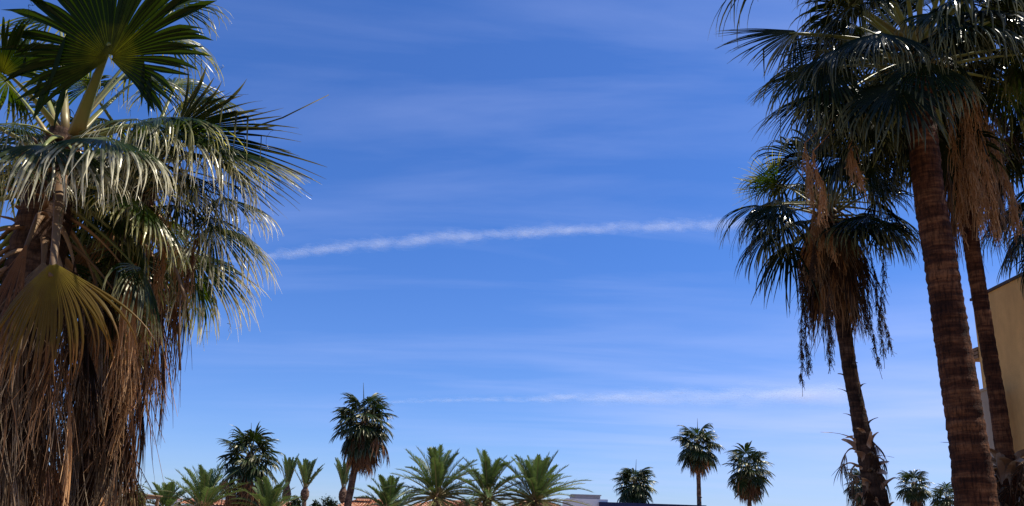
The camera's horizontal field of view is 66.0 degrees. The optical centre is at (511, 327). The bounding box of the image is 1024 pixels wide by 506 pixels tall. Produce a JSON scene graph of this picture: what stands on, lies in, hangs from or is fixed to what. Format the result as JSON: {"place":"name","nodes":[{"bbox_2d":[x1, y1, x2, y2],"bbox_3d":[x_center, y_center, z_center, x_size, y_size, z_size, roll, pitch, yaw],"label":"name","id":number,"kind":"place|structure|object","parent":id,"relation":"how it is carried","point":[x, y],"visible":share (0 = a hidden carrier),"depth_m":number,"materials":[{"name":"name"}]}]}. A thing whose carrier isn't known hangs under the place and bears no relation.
{"place":"outdoors","nodes":[
{"label":"outdoors","id":0,"kind":"place"},
{"bbox_2d":[172,498,287,505],"bbox_3d":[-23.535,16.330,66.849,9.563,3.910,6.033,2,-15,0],"label":"tiled house","id":1,"kind":"structure","parent":0,"point":[214,504],"depth_m":65.09,"materials":[{"name":"orange tile"}]},
{"bbox_2d":[338,497,386,505],"bbox_3d":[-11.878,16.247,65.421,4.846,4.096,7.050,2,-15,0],"label":"tiled house","id":2,"kind":"structure","parent":0,"point":[360,501],"depth_m":64.51,"materials":[{"name":"orange tile"}]},
{"bbox_2d":[414,500,481,505],"bbox_3d":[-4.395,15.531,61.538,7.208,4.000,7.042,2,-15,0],"label":"tiled house","id":3,"kind":"structure","parent":0,"point":[425,503],"depth_m":60.59,"materials":[{"name":"orange tile"}]},
{"bbox_2d":[0,0,1023,505],"label":"sky","id":4,"kind":"structure","parent":0,"point":[507,237],"materials":[{"name":"blue"}]},
{"label":"ground","id":5,"kind":"structure","parent":0,"visible":0},
{"bbox_2d":[0,0,244,505],"bbox_3d":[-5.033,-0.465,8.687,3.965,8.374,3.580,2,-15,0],"label":"fan palm","id":6,"kind":"object","parent":5,"relation":"on","point":[46,297],"visible":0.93,"depth_m":8.09,"materials":[{"name":"green plant"}]},
{"bbox_2d":[118,481,150,505],"bbox_3d":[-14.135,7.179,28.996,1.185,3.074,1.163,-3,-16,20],"label":"shrub","id":7,"kind":"object","parent":5,"relation":"on","point":[143,499],"visible":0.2,"depth_m":29.21,"materials":[{"name":"green plant"}]},
{"bbox_2d":[142,494,162,505],"bbox_3d":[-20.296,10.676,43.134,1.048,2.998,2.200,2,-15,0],"label":"garden pavilion","id":8,"kind":"structure","parent":5,"relation":"on","point":[149,496],"depth_m":43.82,"materials":[{"name":"brown wood"}]},
{"bbox_2d":[1,66,327,505],"bbox_3d":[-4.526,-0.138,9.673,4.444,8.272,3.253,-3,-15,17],"label":"fan palm","id":9,"kind":"object","parent":5,"relation":"on","point":[110,479],"visible":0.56,"depth_m":9.37,"materials":[{"name":"green plant"}]},
{"bbox_2d":[142,481,197,505],"bbox_3d":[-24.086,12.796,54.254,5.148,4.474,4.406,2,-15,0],"label":"date palm","id":10,"kind":"object","parent":5,"relation":"on","point":[166,500],"visible":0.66,"depth_m":54.10,"materials":[{"name":"green plant"}]},
{"bbox_2d":[153,464,250,505],"bbox_3d":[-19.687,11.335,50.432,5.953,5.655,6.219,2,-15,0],"label":"date palm","id":11,"kind":"object","parent":5,"relation":"on","point":[206,490],"visible":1,"depth_m":50.28,"materials":[{"name":"green plant"}]},
{"bbox_2d":[216,422,285,505],"bbox_3d":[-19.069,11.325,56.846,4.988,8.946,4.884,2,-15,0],"label":"fan palm","id":12,"kind":"object","parent":5,"relation":"on","point":[249,468],"visible":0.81,"depth_m":56.34,"materials":[{"name":"green plant"}]},
{"bbox_2d":[228,476,301,505],"bbox_3d":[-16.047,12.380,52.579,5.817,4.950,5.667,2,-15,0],"label":"date palm","id":13,"kind":"object","parent":5,"relation":"on","point":[268,495],"visible":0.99,"depth_m":52.09,"materials":[{"name":"green plant"}]},
{"bbox_2d":[277,453,298,500],"bbox_3d":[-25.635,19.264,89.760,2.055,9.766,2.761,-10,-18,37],"label":"date palm","id":14,"kind":"object","parent":5,"relation":"on","point":[288,470],"visible":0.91,"depth_m":89.95,"materials":[{"name":"green plant"}]},
{"bbox_2d":[283,495,303,505],"bbox_3d":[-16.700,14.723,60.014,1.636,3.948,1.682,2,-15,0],"label":"shrub","id":15,"kind":"object","parent":5,"relation":"on","point":[296,502],"visible":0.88,"depth_m":60.20,"materials":[{"name":"green plant"}]},
{"bbox_2d":[291,457,323,505],"bbox_3d":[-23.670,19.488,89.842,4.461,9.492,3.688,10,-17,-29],"label":"date palm","id":16,"kind":"object","parent":5,"relation":"on","point":[306,467],"visible":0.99,"depth_m":89.88,"materials":[{"name":"green plant"}]},
{"bbox_2d":[309,499,323,505],"bbox_3d":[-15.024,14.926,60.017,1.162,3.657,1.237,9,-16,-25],"label":"shrub","id":17,"kind":"object","parent":5,"relation":"on","point":[316,503],"visible":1,"depth_m":60.18,"materials":[{"name":"green plant"}]},
{"bbox_2d":[319,496,341,505],"bbox_3d":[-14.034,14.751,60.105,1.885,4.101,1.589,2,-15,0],"label":"shrub","id":18,"kind":"object","parent":5,"relation":"on","point":[328,502],"visible":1,"depth_m":60.21,"materials":[{"name":"green plant"}]},
{"bbox_2d":[334,457,349,503],"bbox_3d":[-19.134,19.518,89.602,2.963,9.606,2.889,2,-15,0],"label":"date palm","id":19,"kind":"object","parent":5,"relation":"on","point":[343,474],"visible":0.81,"depth_m":89.97,"materials":[{"name":"green plant"}]},
{"bbox_2d":[329,383,398,505],"bbox_3d":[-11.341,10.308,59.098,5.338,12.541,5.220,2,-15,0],"label":"fan palm","id":20,"kind":"object","parent":5,"relation":"on","point":[363,446],"visible":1,"depth_m":58.77,"materials":[{"name":"green plant"}]},
{"bbox_2d":[353,474,425,505],"bbox_3d":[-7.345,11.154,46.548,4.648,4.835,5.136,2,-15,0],"label":"date palm","id":21,"kind":"object","parent":5,"relation":"on","point":[386,495],"visible":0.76,"depth_m":46.32,"materials":[{"name":"green plant"}]},
{"bbox_2d":[381,444,488,505],"bbox_3d":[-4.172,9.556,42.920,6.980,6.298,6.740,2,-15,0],"label":"date palm","id":22,"kind":"object","parent":5,"relation":"on","point":[436,471],"visible":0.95,"depth_m":42.64,"materials":[{"name":"green plant"}]},
{"bbox_2d":[440,448,535,505],"bbox_3d":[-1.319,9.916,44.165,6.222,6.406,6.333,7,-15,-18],"label":"date palm","id":23,"kind":"object","parent":5,"relation":"on","point":[489,470],"visible":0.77,"depth_m":43.62,"materials":[{"name":"green plant"}]},
{"bbox_2d":[476,451,593,505],"bbox_3d":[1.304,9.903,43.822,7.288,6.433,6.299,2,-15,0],"label":"date palm","id":24,"kind":"object","parent":5,"relation":"on","point":[539,477],"visible":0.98,"depth_m":43.62,"materials":[{"name":"green plant"}]},
{"bbox_2d":[562,494,705,505],"bbox_3d":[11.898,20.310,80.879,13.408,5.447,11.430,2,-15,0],"label":"flat roofed building","id":25,"kind":"structure","parent":5,"relation":"on","point":[593,500],"depth_m":76.22,"materials":[{"name":"white paint"}]},
{"bbox_2d":[612,467,658,503],"bbox_3d":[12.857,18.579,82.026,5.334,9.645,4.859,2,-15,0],"label":"fan palm","id":26,"kind":"object","parent":5,"relation":"on","point":[637,489],"visible":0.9,"depth_m":81.67,"materials":[{"name":"green plant"}]},
{"bbox_2d":[671,418,725,504],"bbox_3d":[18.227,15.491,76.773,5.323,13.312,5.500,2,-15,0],"label":"fan palm","id":27,"kind":"object","parent":5,"relation":"on","point":[697,459],"visible":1,"depth_m":76.75,"materials":[{"name":"green plant"}]},
{"bbox_2d":[722,441,774,505],"bbox_3d":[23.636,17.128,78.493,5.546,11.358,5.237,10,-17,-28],"label":"fan palm","id":28,"kind":"object","parent":5,"relation":"on","point":[747,487],"visible":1,"depth_m":78.25,"materials":[{"name":"green plant"}]},
{"bbox_2d":[714,120,921,505],"bbox_3d":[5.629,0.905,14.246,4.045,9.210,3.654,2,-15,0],"label":"fan palm","id":29,"kind":"object","parent":5,"relation":"on","point":[834,261],"visible":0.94,"depth_m":14.31,"materials":[{"name":"green plant"}]},
{"bbox_2d":[843,468,862,505],"bbox_3d":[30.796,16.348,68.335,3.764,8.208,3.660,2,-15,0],"label":"fan palm","id":30,"kind":"object","parent":5,"relation":"on","point":[855,471],"visible":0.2,"depth_m":68.60,"materials":[{"name":"green plant"}]},
{"bbox_2d":[708,0,1023,505],"bbox_3d":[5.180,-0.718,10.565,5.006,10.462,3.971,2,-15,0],"label":"fan palm","id":31,"kind":"object","parent":5,"relation":"on","point":[840,113],"visible":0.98,"depth_m":10.34,"materials":[{"name":"green plant"}]},
{"bbox_2d":[894,469,936,505],"bbox_3d":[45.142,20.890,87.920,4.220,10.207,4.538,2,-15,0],"label":"fan palm","id":32,"kind":"object","parent":5,"relation":"on","point":[915,495],"visible":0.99,"depth_m":88.14,"materials":[{"name":"green plant"}]},
{"bbox_2d":[849,0,1023,505],"bbox_3d":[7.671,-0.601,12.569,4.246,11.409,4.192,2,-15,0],"label":"fan palm","id":33,"kind":"object","parent":5,"relation":"on","point":[1007,460],"visible":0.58,"depth_m":12.07,"materials":[{"name":"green plant"}]},
{"bbox_2d":[929,481,953,505],"bbox_3d":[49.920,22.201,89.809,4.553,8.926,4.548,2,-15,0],"label":"fan palm","id":34,"kind":"object","parent":5,"relation":"on","point":[946,500],"visible":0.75,"depth_m":90.01,"materials":[{"name":"green plant"}]},
{"bbox_2d":[970,273,1023,456],"bbox_3d":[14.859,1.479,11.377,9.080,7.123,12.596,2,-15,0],"label":"stucco building","id":35,"kind":"structure","parent":5,"relation":"on","point":[1006,300],"depth_m":16.40,"materials":[{"name":"beige paint"}]},
{"bbox_2d":[980,388,995,474],"bbox_3d":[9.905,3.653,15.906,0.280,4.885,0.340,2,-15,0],"label":"rendered pillar","id":36,"kind":"structure","parent":35,"relation":"attached to","point":[985,404],"depth_m":16.32,"materials":[{"name":"grey paint"}]},
{"bbox_2d":[980,126,1023,299],"bbox_3d":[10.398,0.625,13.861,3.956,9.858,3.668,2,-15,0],"label":"fan palm","id":37,"kind":"object","parent":5,"relation":"on","point":[1018,249],"visible":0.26,"depth_m":15.19,"materials":[{"name":"green plant"}]}
]}

